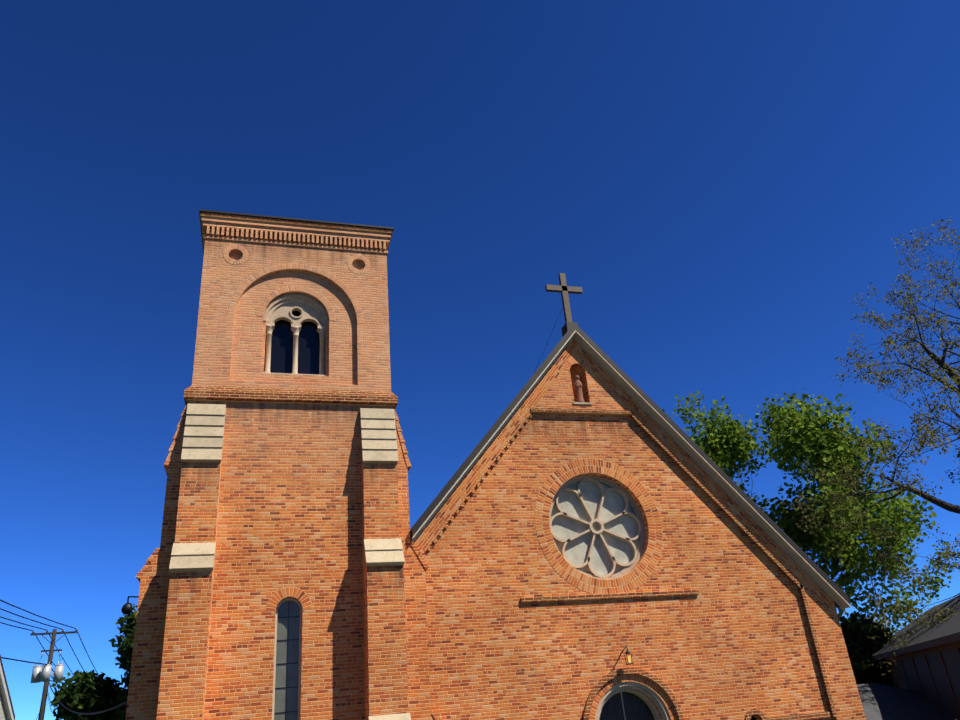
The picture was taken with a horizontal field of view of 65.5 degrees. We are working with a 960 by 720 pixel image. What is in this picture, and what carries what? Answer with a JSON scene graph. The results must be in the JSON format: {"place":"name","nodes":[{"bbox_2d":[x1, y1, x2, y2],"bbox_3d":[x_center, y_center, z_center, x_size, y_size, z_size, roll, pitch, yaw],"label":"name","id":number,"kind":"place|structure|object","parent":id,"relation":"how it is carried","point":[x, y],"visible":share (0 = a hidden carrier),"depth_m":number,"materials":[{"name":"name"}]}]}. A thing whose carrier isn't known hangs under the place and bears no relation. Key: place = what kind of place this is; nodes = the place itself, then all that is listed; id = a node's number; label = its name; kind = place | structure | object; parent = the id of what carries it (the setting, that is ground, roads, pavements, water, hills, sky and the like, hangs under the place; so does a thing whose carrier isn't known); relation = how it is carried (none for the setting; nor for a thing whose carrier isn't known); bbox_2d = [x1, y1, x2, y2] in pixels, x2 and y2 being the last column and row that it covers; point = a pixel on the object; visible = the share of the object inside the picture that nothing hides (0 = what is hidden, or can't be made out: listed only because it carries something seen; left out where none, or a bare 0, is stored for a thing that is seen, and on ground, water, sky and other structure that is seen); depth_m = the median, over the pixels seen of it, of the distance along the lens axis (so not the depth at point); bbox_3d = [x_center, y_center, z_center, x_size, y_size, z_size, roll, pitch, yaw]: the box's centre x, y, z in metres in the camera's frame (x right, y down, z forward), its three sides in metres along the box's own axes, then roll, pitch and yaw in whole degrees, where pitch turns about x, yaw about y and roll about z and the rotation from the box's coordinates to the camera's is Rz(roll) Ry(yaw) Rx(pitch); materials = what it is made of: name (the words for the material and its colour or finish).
{"place":"outdoors","nodes":[
{"label":"outdoors","id":0,"kind":"place"},
{"bbox_2d":[192,238,390,391],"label":"tower wall","id":1,"kind":"structure","parent":0,"point":[229,351],"depth_m":18.40,"materials":[{"name":"orange brick"}]},
{"bbox_2d":[223,245,247,264],"bbox_3d":[-6.103,-2.630,18.648,0.600,0.600,0.004,3,-26,-16],"label":"roundel ring","id":2,"kind":"object","parent":1,"relation":"attached to","point":[228,249],"visible":1,"depth_m":18.64,"materials":[{"name":"brick"}]},
{"bbox_2d":[264,311,324,373],"bbox_3d":[-4.602,-0.458,18.619,1.480,2.300,0.020,3,-26,-16],"label":"belfry opening","id":3,"kind":"object","parent":1,"relation":"in","point":[282,348],"depth_m":18.52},
{"bbox_2d":[262,372,326,375],"bbox_3d":[-4.473,0.459,18.025,1.520,0.140,0.320,3,-26,-16],"label":"window sill","id":4,"kind":"structure","parent":1,"relation":"attached to","point":[294,374],"depth_m":17.89,"materials":[{"name":"beige stone"}]},
{"bbox_2d":[264,325,273,372],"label":"column","id":5,"kind":"structure","parent":4,"relation":"on","point":[269,329],"depth_m":18.14,"materials":[{"name":"beige stone"}]},
{"bbox_2d":[291,326,300,373],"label":"column","id":6,"kind":"structure","parent":4,"relation":"on","point":[296,330],"depth_m":18.32,"materials":[{"name":"beige stone"}]},
{"bbox_2d":[318,328,325,374],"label":"column","id":7,"kind":"structure","parent":4,"relation":"on","point":[321,331],"depth_m":18.49,"materials":[{"name":"beige stone"}]},
{"bbox_2d":[227,263,363,323],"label":"brick arch","id":8,"kind":"structure","parent":1,"relation":"attached to","point":[244,285],"depth_m":18.86,"materials":[{"name":"brick"}]},
{"bbox_2d":[204,235,387,255],"bbox_3d":[-5.287,-1.967,21.243,4.620,0.070,4.670,3,-26,-16],"label":"cornice molding","id":9,"kind":"object","parent":1,"relation":"attached to","point":[292,244],"visible":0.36,"depth_m":19.19,"materials":[{"name":"beige stone"}]},
{"bbox_2d":[347,255,369,273],"bbox_3d":[-3.166,-2.493,19.494,0.600,0.600,0.004,3,-26,-16],"label":"roundel ring","id":10,"kind":"object","parent":1,"relation":"attached to","point":[351,259],"visible":1,"depth_m":19.49,"materials":[{"name":"brick"}]},
{"bbox_2d":[0,0,959,719],"label":"sky","id":11,"kind":"structure","parent":0,"point":[720,183],"materials":[{"name":"blue"}]},
{"label":"ground","id":12,"kind":"structure","parent":0,"visible":0},
{"bbox_2d":[0,692,6,719],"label":"white house wall","id":13,"kind":"structure","parent":12,"relation":"on","point":[3,716],"depth_m":23.95,"materials":[{"name":"white wood"}]},
{"bbox_2d":[0,655,14,719],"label":"roof edge","id":14,"kind":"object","parent":13,"relation":"on","point":[2,667],"depth_m":24.04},
{"bbox_2d":[0,663,13,719],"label":"roof trim","id":15,"kind":"structure","parent":14,"relation":"attached to","point":[6,701],"depth_m":23.92,"materials":[{"name":"white wood"}]},
{"bbox_2d":[30,629,77,719],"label":"utility pole","id":16,"kind":"object","parent":12,"relation":"on","point":[41,673],"visible":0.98,"depth_m":46.94,"materials":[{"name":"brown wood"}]},
{"bbox_2d":[0,599,126,714],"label":"power lines","id":17,"kind":"object","parent":16,"relation":"hanging from","point":[115,707],"visible":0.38,"depth_m":42.41,"materials":[{"name":"black metal"}]},
{"bbox_2d":[50,603,137,719],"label":"tree","id":18,"kind":"object","parent":12,"relation":"on","point":[89,692],"visible":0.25,"depth_m":39.48,"materials":[{"name":"green plant"}]},
{"bbox_2d":[125,417,185,719],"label":"tower side wall","id":19,"kind":"structure","parent":12,"relation":"on","point":[144,684],"depth_m":14.68,"materials":[{"name":"orange brick"}]},
{"bbox_2d":[121,596,138,614],"bbox_3d":[-6.942,4.881,14.855,0.311,0.377,0.318,3,-26,-16],"label":"floodlight","id":20,"kind":"object","parent":19,"relation":"attached to","point":[126,609],"visible":0.88,"depth_m":14.71,"materials":[{"name":"black metal"}]},
{"bbox_2d":[136,562,150,581],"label":"slope","id":21,"kind":"structure","parent":19,"relation":"attached to","point":[139,575],"depth_m":14.98,"materials":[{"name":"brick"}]},
{"bbox_2d":[146,547,159,562],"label":"slope","id":22,"kind":"structure","parent":19,"relation":"attached to","point":[150,559],"depth_m":15.15,"materials":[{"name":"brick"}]},
{"bbox_2d":[164,451,173,473],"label":"buttress","id":23,"kind":"structure","parent":19,"relation":"attached to","point":[167,460],"depth_m":16.07,"materials":[{"name":"brick"}]},
{"bbox_2d":[172,427,180,439],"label":"buttress","id":24,"kind":"structure","parent":19,"relation":"attached to","point":[177,434],"depth_m":16.33,"materials":[{"name":"brick"}]},
{"bbox_2d":[156,461,220,719],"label":"brick buttress","id":25,"kind":"structure","parent":12,"relation":"on","point":[182,686],"depth_m":14.37,"materials":[{"name":"orange brick"}]},
{"bbox_2d":[169,554,214,571],"bbox_3d":[-5.699,4.016,14.781,0.810,0.348,0.266,3,-26,-16],"label":"buttress capstone","id":26,"kind":"object","parent":25,"relation":"attached to","point":[192,563],"visible":0.93,"depth_m":14.73,"materials":[{"name":"stone"}]},
{"bbox_2d":[171,542,215,556],"bbox_3d":[-5.764,3.829,15.037,0.810,0.322,0.252,3,-26,-16],"label":"buttress capstone","id":27,"kind":"object","parent":25,"relation":"attached to","point":[184,549],"visible":0.86,"depth_m":15.01,"materials":[{"name":"stone"}]},
{"bbox_2d":[181,447,222,461],"bbox_3d":[-5.959,2.016,16.005,0.810,0.338,0.173,3,-26,-16],"label":"buttress capstone","id":28,"kind":"object","parent":25,"relation":"attached to","point":[191,454],"visible":0.93,"depth_m":15.96,"materials":[{"name":"stone"}]},
{"bbox_2d":[182,436,222,447],"bbox_3d":[-5.999,1.783,16.183,0.810,0.308,0.167,3,-26,-16],"label":"buttress capstone","id":29,"kind":"object","parent":25,"relation":"attached to","point":[202,442],"visible":0.79,"depth_m":16.14,"materials":[{"name":"stone"}]},
{"bbox_2d":[184,425,223,436],"bbox_3d":[-6.037,1.562,16.352,0.810,0.308,0.167,3,-26,-16],"label":"buttress capstone","id":30,"kind":"object","parent":25,"relation":"attached to","point":[206,431],"visible":0.79,"depth_m":16.31,"materials":[{"name":"stone"}]},
{"bbox_2d":[185,415,224,425],"bbox_3d":[-6.076,1.342,16.520,0.810,0.308,0.167,3,-26,-16],"label":"buttress capstone","id":31,"kind":"object","parent":25,"relation":"attached to","point":[206,420],"visible":0.79,"depth_m":16.48,"materials":[{"name":"stone"}]},
{"bbox_2d":[186,404,225,415],"bbox_3d":[-6.114,1.121,16.689,0.810,0.308,0.167,3,-26,-16],"label":"buttress capstone","id":32,"kind":"object","parent":25,"relation":"attached to","point":[206,409],"visible":0.79,"depth_m":16.66,"materials":[{"name":"stone"}]},
{"bbox_2d":[189,401,392,719],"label":"tower wall","id":33,"kind":"structure","parent":12,"relation":"on","point":[290,506],"depth_m":15.88,"materials":[{"name":"orange brick"}]},
{"bbox_2d":[203,461,221,719],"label":"buttress joint line","id":34,"kind":"object","parent":33,"relation":"attached to","point":[212,592],"visible":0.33,"depth_m":15.07,"materials":[{"name":"brown brick"}]},
{"bbox_2d":[272,598,301,719],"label":"window surround","id":35,"kind":"object","parent":33,"relation":"attached to","point":[300,634],"visible":0.92,"depth_m":15.18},
{"bbox_2d":[274,601,299,719],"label":"window pane","id":36,"kind":"structure","parent":35,"relation":"in","point":[288,671],"depth_m":15.20,"materials":[{"name":"grey glass"}]},
{"bbox_2d":[285,604,288,719],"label":"window mullion","id":37,"kind":"object","parent":35,"relation":"attached to","point":[287,657],"visible":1,"depth_m":15.25},
{"bbox_2d":[266,587,311,610],"bbox_3d":[-3.957,4.954,15.507,0.940,0.470,0.004,3,-26,-16],"label":"brick window arch","id":38,"kind":"structure","parent":33,"relation":"attached to","point":[278,596],"depth_m":15.53,"materials":[{"name":"brick"}]},
{"bbox_2d":[184,385,397,409],"bbox_3d":[-4.944,1.843,19.436,4.820,0.370,4.820,3,-26,-16],"label":"tower string course","id":39,"kind":"object","parent":33,"relation":"attached to","point":[268,395],"visible":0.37,"depth_m":17.33,"materials":[{"name":"orange brick"}]},
{"bbox_2d":[270,302,321,325],"bbox_3d":[-4.614,-1.108,18.768,1.320,0.780,0.120,3,-26,-16],"label":"window tracery","id":40,"kind":"object","parent":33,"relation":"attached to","point":[285,309],"visible":0.67,"depth_m":18.77,"materials":[{"name":"beige stone"}]},
{"bbox_2d":[271,316,294,323],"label":"arch molding","id":41,"kind":"structure","parent":40,"relation":"attached to","point":[287,317],"depth_m":18.56,"materials":[{"name":"beige stone"}]},
{"bbox_2d":[290,306,302,317],"bbox_3d":[-4.601,-1.192,18.733,0.330,0.330,0.040,3,-26,-16],"label":"oculus ring","id":42,"kind":"object","parent":40,"relation":"attached to","point":[292,315],"visible":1,"depth_m":18.71,"materials":[{"name":"beige stone"}]},
{"bbox_2d":[266,298,325,325],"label":"arch molding","id":43,"kind":"structure","parent":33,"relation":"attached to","point":[280,303],"depth_m":18.80,"materials":[{"name":"beige stone"}]},
{"bbox_2d":[263,295,328,324],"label":"arch molding","id":44,"kind":"structure","parent":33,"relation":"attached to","point":[272,304],"depth_m":18.77,"materials":[{"name":"beige stone"}]},
{"bbox_2d":[203,221,389,248],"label":"tower cornice","id":45,"kind":"structure","parent":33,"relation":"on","point":[283,230],"depth_m":19.31,"materials":[{"name":"brick"}]},
{"bbox_2d":[202,216,390,249],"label":"tower cornice","id":46,"kind":"structure","parent":45,"relation":"on","point":[290,226],"depth_m":19.34,"materials":[{"name":"brick"}]},
{"bbox_2d":[200,212,392,249],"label":"tower cornice","id":47,"kind":"structure","parent":46,"relation":"on","point":[281,221],"depth_m":19.36,"materials":[{"name":"brick"}]},
{"bbox_2d":[199,209,393,256],"bbox_3d":[-5.342,-2.577,21.532,4.920,0.045,4.970,3,-26,-16],"label":"roof edge","id":48,"kind":"object","parent":47,"relation":"on","point":[285,218],"visible":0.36,"depth_m":19.39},
{"bbox_2d":[206,227,386,250],"bbox_3d":[-4.684,-3.126,19.335,4.550,0.290,0.012,3,-26,-16],"label":"tower dentil backing","id":49,"kind":"object","parent":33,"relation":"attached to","point":[254,233],"visible":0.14,"depth_m":19.27,"materials":[{"name":"brown brick"}]},
{"bbox_2d":[257,286,335,320],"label":"brick arch","id":50,"kind":"structure","parent":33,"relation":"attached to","point":[268,298],"depth_m":18.76,"materials":[{"name":"brick"}]},
{"bbox_2d":[361,460,364,708],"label":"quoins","id":51,"kind":"object","parent":33,"relation":"attached to","point":[363,603],"visible":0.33,"depth_m":15.84,"materials":[{"name":"brown brick"}]},
{"bbox_2d":[361,445,408,719],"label":"brick buttress","id":52,"kind":"structure","parent":12,"relation":"on","point":[385,673],"depth_m":15.38,"materials":[{"name":"orange brick"}]},
{"bbox_2d":[360,408,394,418],"bbox_3d":[-2.437,1.292,17.748,0.810,0.308,0.167,3,-26,-16],"label":"buttress cap stone","id":53,"kind":"object","parent":52,"relation":"attached to","point":[369,413],"visible":0.79,"depth_m":17.71,"materials":[{"name":"stone"}]},
{"bbox_2d":[360,419,395,428],"bbox_3d":[-2.399,1.512,17.579,0.810,0.308,0.167,3,-26,-16],"label":"buttress cap stone","id":54,"kind":"object","parent":52,"relation":"attached to","point":[377,423],"visible":0.79,"depth_m":17.54,"materials":[{"name":"stone"}]},
{"bbox_2d":[361,429,396,439],"bbox_3d":[-2.361,1.733,17.410,0.810,0.308,0.167,3,-26,-16],"label":"buttress cap stone","id":55,"kind":"object","parent":52,"relation":"attached to","point":[378,433],"visible":0.79,"depth_m":17.37,"materials":[{"name":"stone"}]},
{"bbox_2d":[361,439,397,449],"bbox_3d":[-2.322,1.954,17.241,0.810,0.308,0.167,3,-26,-16],"label":"buttress cap stone","id":56,"kind":"object","parent":52,"relation":"attached to","point":[380,444],"visible":0.79,"depth_m":17.20,"materials":[{"name":"stone"}]},
{"bbox_2d":[362,449,398,462],"bbox_3d":[-2.282,2.187,17.064,0.810,0.338,0.173,3,-26,-16],"label":"buttress cap stone","id":57,"kind":"object","parent":52,"relation":"attached to","point":[379,456],"visible":0.93,"depth_m":17.02,"materials":[{"name":"stone"}]},
{"bbox_2d":[363,538,402,551],"bbox_3d":[-2.087,4.000,16.096,0.810,0.322,0.252,3,-26,-16],"label":"buttress cap stone","id":58,"kind":"object","parent":52,"relation":"attached to","point":[381,544],"visible":0.86,"depth_m":16.06,"materials":[{"name":"stone"}]},
{"bbox_2d":[365,550,404,565],"bbox_3d":[-2.022,4.187,15.840,0.810,0.348,0.266,3,-26,-16],"label":"buttress cap stone","id":59,"kind":"object","parent":52,"relation":"attached to","point":[384,557],"visible":0.93,"depth_m":15.78,"materials":[{"name":"stone"}]},
{"bbox_2d":[368,713,410,719],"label":"buttress cap stone","id":60,"kind":"object","parent":52,"relation":"attached to","point":[404,716],"visible":1,"depth_m":14.44,"materials":[{"name":"stone"}]},
{"bbox_2d":[395,423,434,719],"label":"brick buttress","id":61,"kind":"structure","parent":12,"relation":"on","point":[418,669],"depth_m":16.04,"materials":[{"name":"orange brick"}]},
{"bbox_2d":[404,454,410,470],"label":"slope","id":62,"kind":"structure","parent":61,"relation":"attached to","point":[408,463],"depth_m":17.50,"materials":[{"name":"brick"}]},
{"bbox_2d":[410,541,420,555],"bbox_3d":[-1.538,4.378,16.998,0.252,0.322,0.810,3,-26,-16],"label":"coping","id":63,"kind":"object","parent":61,"relation":"attached to","point":[416,549],"visible":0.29,"depth_m":16.65,"materials":[{"name":"brick"}]},
{"bbox_2d":[418,554,428,569],"bbox_3d":[-1.365,4.640,16.921,0.266,0.348,0.810,3,-26,-16],"label":"coping","id":64,"kind":"object","parent":61,"relation":"attached to","point":[424,562],"visible":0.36,"depth_m":16.57,"materials":[{"name":"brick"}]},
{"bbox_2d":[424,365,834,719],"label":"brick facade wall","id":65,"kind":"structure","parent":12,"relation":"on","point":[732,639],"depth_m":17.59,"materials":[{"name":"brick"}]},
{"bbox_2d":[421,412,531,555],"bbox_3d":[-0.529,5.770,16.358,4.730,10.060,0.090,3,-26,-16],"label":"gable wall border","id":66,"kind":"object","parent":65,"relation":"attached to","point":[475,485],"depth_m":17.82,"materials":[{"name":"brick"}]},
{"bbox_2d":[410,323,575,541],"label":"roof edge trim","id":67,"kind":"structure","parent":65,"relation":"attached to","point":[420,521],"depth_m":18.20,"materials":[{"name":"grey metal"}]},
{"bbox_2d":[411,330,575,540],"bbox_3d":[0.518,1.632,18.560,4.736,5.574,0.251,3,-26,-16],"label":"roof edge","id":68,"kind":"object","parent":65,"relation":"attached to","point":[490,438],"visible":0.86,"depth_m":18.17,"materials":[{"name":"grey metal"}]},
{"bbox_2d":[414,339,574,553],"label":"brick wall","id":69,"kind":"structure","parent":65,"relation":"attached to","point":[448,507],"depth_m":18.30,"materials":[{"name":"orange brick"}]},
{"bbox_2d":[574,375,584,401],"bbox_3d":[2.644,0.801,19.951,0.258,0.847,0.190,3,-26,-16],"label":"niche statue","id":70,"kind":"object","parent":65,"relation":"attached to","point":[578,384],"visible":0.94,"depth_m":19.90,"materials":[{"name":"beige stone"}]},
{"bbox_2d":[532,355,632,415],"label":"gable wall","id":71,"kind":"structure","parent":65,"relation":"on","point":[559,394],"depth_m":19.76,"materials":[{"name":"brick"}]},
{"bbox_2d":[563,357,591,371],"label":"brick arch","id":72,"kind":"structure","parent":71,"relation":"attached to","point":[569,362],"depth_m":20.14,"materials":[{"name":"brick"}]},
{"bbox_2d":[530,408,635,414],"bbox_3d":[2.731,1.338,19.527,2.988,0.101,0.037,3,-26,-16],"label":"brick ledge","id":73,"kind":"object","parent":65,"relation":"attached to","point":[562,410],"visible":0.93,"depth_m":19.50,"materials":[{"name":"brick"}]},
{"bbox_2d":[549,475,644,578],"bbox_3d":[2.878,4.149,18.563,2.641,2.641,0.120,3,-26,-16],"label":"rose window frame","id":74,"kind":"object","parent":65,"relation":"attached to","point":[631,567],"visible":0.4,"depth_m":18.86,"materials":[{"name":"beige stone"}]},
{"bbox_2d":[551,481,638,575],"bbox_3d":[2.853,4.188,18.641,2.671,2.671,0.020,3,-26,-16],"label":"rose window glass","id":75,"kind":"object","parent":74,"relation":"in","point":[577,548],"visible":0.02,"depth_m":18.62,"materials":[{"name":"grey glass"}]},
{"bbox_2d":[549,478,641,577],"bbox_3d":[2.872,4.158,18.581,2.491,2.491,0.080,3,-26,-16],"label":"rose stone roll","id":76,"kind":"object","parent":74,"relation":"attached to","point":[632,508],"visible":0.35,"depth_m":18.74,"materials":[{"name":"beige stone"}]},
{"bbox_2d":[550,478,641,577],"bbox_3d":[2.876,4.151,18.568,2.491,2.491,0.110,3,-26,-16],"label":"window tracery","id":77,"kind":"object","parent":74,"relation":"in","point":[614,561],"visible":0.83,"depth_m":18.54,"materials":[{"name":"beige stone"}]},
{"bbox_2d":[588,519,603,534],"bbox_3d":[2.879,4.147,18.559,0.380,0.380,0.130,3,-26,-16],"label":"rose window hub","id":78,"kind":"object","parent":77,"relation":"attached to","point":[600,524],"visible":0.81,"depth_m":18.52,"materials":[{"name":"beige stone"}]},
{"bbox_2d":[535,458,662,593],"bbox_3d":[2.945,4.040,18.346,3.391,3.391,0.004,3,-26,-16],"label":"brick window surround","id":79,"kind":"object","parent":65,"relation":"attached to","point":[635,583],"visible":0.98,"depth_m":18.26,"materials":[{"name":"orange brick"}]},
{"bbox_2d":[542,466,655,587],"bbox_3d":[2.945,4.040,18.346,3.011,3.011,0.004,3,-26,-16],"label":"brick window surround","id":80,"kind":"object","parent":65,"relation":"attached to","point":[633,574],"visible":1,"depth_m":18.26,"materials":[{"name":"orange brick"}]},
{"bbox_2d":[520,590,698,602],"bbox_3d":[3.129,5.567,17.607,4.574,0.111,0.065,3,-26,-16],"label":"brick ledge","id":81,"kind":"object","parent":65,"relation":"attached to","point":[604,596],"visible":1,"depth_m":17.54,"materials":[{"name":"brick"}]},
{"bbox_2d":[617,646,632,664],"bbox_3d":[3.254,6.689,16.900,0.386,0.398,0.184,-16,-27,21],"label":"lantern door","id":82,"kind":"structure","parent":65,"relation":"attached to","point":[628,659],"depth_m":16.82,"materials":[{"name":"metal"}]},
{"bbox_2d":[599,692,654,719],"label":"door leaves","id":83,"kind":"object","parent":65,"relation":"attached to","point":[612,713],"visible":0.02,"depth_m":16.99,"materials":[{"name":"black wood"}]},
{"bbox_2d":[599,689,660,719],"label":"door arch molding","id":84,"kind":"structure","parent":65,"relation":"attached to","point":[649,703],"depth_m":17.01,"materials":[{"name":"grey stone"}]},
{"bbox_2d":[598,685,665,719],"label":"door arch molding","id":85,"kind":"structure","parent":65,"relation":"attached to","point":[653,699],"depth_m":16.90,"materials":[{"name":"grey stone"}]},
{"bbox_2d":[595,682,669,719],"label":"door arch molding","id":86,"kind":"structure","parent":65,"relation":"attached to","point":[658,700],"depth_m":16.84,"materials":[{"name":"grey stone"}]},
{"bbox_2d":[583,668,683,719],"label":"brick door arch","id":87,"kind":"structure","parent":65,"relation":"attached to","point":[603,680],"depth_m":16.82,"materials":[{"name":"orange brick"}]},
{"bbox_2d":[573,339,838,619],"bbox_3d":[5.806,2.935,19.700,6.163,7.802,0.003,3,-26,-16],"label":"gable rake band","id":88,"kind":"object","parent":65,"relation":"attached to","point":[815,589],"visible":0.64,"depth_m":19.62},
{"bbox_2d":[573,335,845,611],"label":"roof trim","id":89,"kind":"structure","parent":65,"relation":"attached to","point":[716,480],"depth_m":19.67,"materials":[{"name":"grey metal"}]},
{"bbox_2d":[575,323,849,607],"bbox_3d":[5.849,2.787,20.033,6.416,7.692,0.940,3,-26,-16],"label":"roof edge","id":90,"kind":"object","parent":65,"relation":"attached to","point":[711,462],"visible":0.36,"depth_m":19.59,"materials":[{"name":"grey metal"}]},
{"bbox_2d":[561,322,577,336],"bbox_3d":[2.575,-0.776,21.257,0.340,0.464,0.400,3,-26,-16],"label":"cross base","id":91,"kind":"object","parent":90,"relation":"on","point":[566,327],"visible":0.36,"depth_m":21.17,"materials":[{"name":"grey stone"}]},
{"bbox_2d":[545,273,582,322],"bbox_3d":[2.483,-1.794,21.740,1.120,1.657,0.120,3,-26,-16],"label":"gable cross","id":92,"kind":"object","parent":91,"relation":"on","point":[563,289],"visible":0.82,"depth_m":21.75,"materials":[{"name":"grey stone"}]},
{"bbox_2d":[573,331,850,607],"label":"roof fascia","id":93,"kind":"structure","parent":90,"relation":"attached to","point":[720,479],"depth_m":19.60,"materials":[{"name":"grey metal"}]},
{"bbox_2d":[632,414,803,588],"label":"roof trim","id":94,"kind":"structure","parent":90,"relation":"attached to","point":[721,505],"depth_m":19.39,"materials":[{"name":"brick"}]},
{"bbox_2d":[632,415,865,719],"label":"buttress","id":95,"kind":"structure","parent":65,"relation":"attached to","point":[839,671],"depth_m":18.40,"materials":[{"name":"brick"}]},
{"bbox_2d":[767,711,832,719],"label":"brick ledge","id":96,"kind":"object","parent":95,"relation":"attached to","point":[817,715],"visible":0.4,"depth_m":17.55,"materials":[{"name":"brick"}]},
{"bbox_2d":[800,584,836,716],"bbox_3d":[8.300,7.097,18.368,0.101,3.055,0.037,3,-26,-16],"label":"downspout","id":97,"kind":"object","parent":95,"relation":"attached to","point":[819,657],"visible":0.86,"depth_m":18.30,"materials":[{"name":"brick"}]},
{"bbox_2d":[744,709,766,719],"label":"brick arch","id":98,"kind":"structure","parent":65,"relation":"attached to","point":[751,712],"depth_m":17.26,"materials":[{"name":"brick"}]},
{"bbox_2d":[662,388,936,620],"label":"tree","id":99,"kind":"object","parent":12,"relation":"on","point":[729,448],"visible":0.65,"depth_m":44.73,"materials":[{"name":"green plant"}]},
{"bbox_2d":[839,611,896,686],"bbox_3d":[18.267,15.246,35.800,4.372,5.990,5.705,3,-26,-16],"label":"bush","id":100,"kind":"object","parent":12,"relation":"on","point":[861,647],"visible":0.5,"depth_m":34.78,"materials":[{"name":"green plant"}]},
{"bbox_2d":[780,218,959,674],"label":"tree","id":101,"kind":"object","parent":12,"relation":"on","point":[952,374],"visible":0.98,"depth_m":30.76,"materials":[{"name":"plant"}]},
{"bbox_2d":[804,463,959,632],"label":"tree","id":102,"kind":"object","parent":12,"relation":"on","point":[887,516],"visible":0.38,"depth_m":40.59,"materials":[{"name":"green plant"}]},
{"bbox_2d":[857,683,953,719],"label":"walkway roof","id":103,"kind":"structure","parent":12,"relation":"on","point":[881,702],"depth_m":26.60,"materials":[{"name":"grey metal"}]},
{"bbox_2d":[871,595,959,719],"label":"parish hall","id":104,"kind":"structure","parent":12,"relation":"on","point":[929,670],"depth_m":26.38,"materials":[{"name":"grey"}]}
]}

